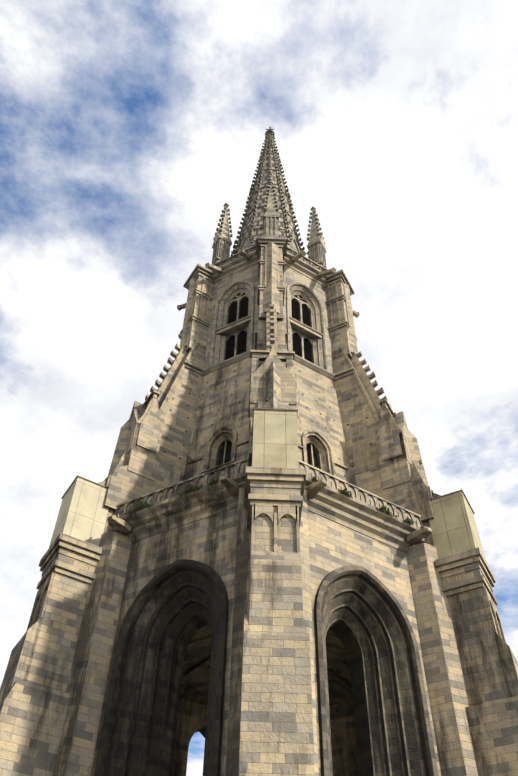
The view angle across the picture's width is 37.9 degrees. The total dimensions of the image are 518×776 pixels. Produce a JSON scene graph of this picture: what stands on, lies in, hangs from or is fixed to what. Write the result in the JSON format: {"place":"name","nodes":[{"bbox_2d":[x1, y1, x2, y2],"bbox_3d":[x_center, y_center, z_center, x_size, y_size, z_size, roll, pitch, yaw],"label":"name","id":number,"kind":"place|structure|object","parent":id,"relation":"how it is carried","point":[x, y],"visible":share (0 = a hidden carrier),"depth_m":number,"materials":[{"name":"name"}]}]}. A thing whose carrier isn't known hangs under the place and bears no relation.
{"place":"outdoors","nodes":[
{"label":"outdoors","id":0,"kind":"place"},
{"bbox_2d":[0,0,517,775],"label":"sky","id":1,"kind":"structure","parent":0,"point":[128,128],"materials":[{"name":"white"}]},
{"bbox_2d":[190,371,345,476],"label":"wall openings","id":2,"kind":"object","parent":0,"point":[229,448],"visible":0.17,"depth_m":55.27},
{"label":"paving","id":3,"kind":"structure","parent":0,"visible":0},
{"bbox_2d":[0,242,517,775],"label":"buttresses","id":4,"kind":"structure","parent":3,"relation":"on","point":[52,688],"depth_m":40.43,"materials":[{"name":"beige stone"}]},
{"bbox_2d":[49,410,484,558],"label":"boarding panels","id":5,"kind":"object","parent":4,"relation":"on","point":[83,513],"visible":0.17,"depth_m":46.32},
{"bbox_2d":[61,408,474,513],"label":"boarding caps","id":6,"kind":"object","parent":5,"relation":"on","point":[252,434],"visible":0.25,"depth_m":48.67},
{"bbox_2d":[183,357,351,483],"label":"wall","id":7,"kind":"structure","parent":4,"relation":"on","point":[208,442],"depth_m":57.10,"materials":[{"name":"beige stone"}]},
{"bbox_2d":[180,236,357,380],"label":"belfry","id":8,"kind":"object","parent":7,"relation":"on","point":[237,280],"visible":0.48,"depth_m":69.65,"materials":[{"name":"stone"}]},
{"bbox_2d":[208,181,327,270],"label":"pinnacles","id":9,"kind":"object","parent":8,"relation":"on","point":[315,253],"visible":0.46,"depth_m":81.07,"materials":[{"name":"stone"}]},
{"bbox_2d":[231,130,305,260],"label":"spire","id":10,"kind":"structure","parent":8,"relation":"on","point":[269,167],"depth_m":92.05,"materials":[{"name":"stone"}]},
{"bbox_2d":[238,233,299,257],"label":"dormers","id":11,"kind":"object","parent":10,"relation":"attached to","point":[247,242],"visible":0.15,"depth_m":79.74,"materials":[{"name":"beige stone"}]},
{"bbox_2d":[225,298,312,362],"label":"window louvers","id":12,"kind":"object","parent":8,"relation":"attached to","point":[295,312],"visible":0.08,"depth_m":68.38,"materials":[{"name":"grey wood"}]},
{"bbox_2d":[227,297,310,360],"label":"window grille","id":13,"kind":"object","parent":8,"relation":"attached to","point":[243,332],"depth_m":66.74,"materials":[{"name":"black metal"}]},
{"bbox_2d":[164,359,371,466],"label":"putlog holes","id":14,"kind":"object","parent":4,"relation":"on","point":[188,418],"visible":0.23,"depth_m":58.03,"materials":[{"name":"black stone"}]},
{"bbox_2d":[90,507,440,775],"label":"stage arcade walls","id":15,"kind":"structure","parent":3,"relation":"on","point":[210,541],"depth_m":44.41,"materials":[{"name":"beige stone"}]},
{"bbox_2d":[94,559,438,775],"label":"archways","id":16,"kind":"object","parent":15,"relation":"in","point":[177,605],"visible":0.71,"depth_m":39.92,"materials":[{"name":"grey stone"}]},
{"bbox_2d":[108,457,428,552],"bbox_3d":[0.366,14.320,52.207,22.685,2.850,26.194,2,-49,-1],"label":"balustrade","id":17,"kind":"object","parent":15,"relation":"on","point":[359,512],"visible":0.29,"depth_m":45.88,"materials":[{"name":"beige stone"}]},
{"bbox_2d":[124,476,413,525],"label":"moss tufts","id":18,"kind":"object","parent":15,"relation":"on","point":[191,488],"visible":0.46,"depth_m":45.77,"materials":[{"name":"green plant"}]},
{"bbox_2d":[108,247,431,544],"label":"gargoyles","id":19,"kind":"object","parent":15,"relation":"attached to","point":[415,537],"visible":0.4,"depth_m":46.14,"materials":[{"name":"stone"}]}
]}

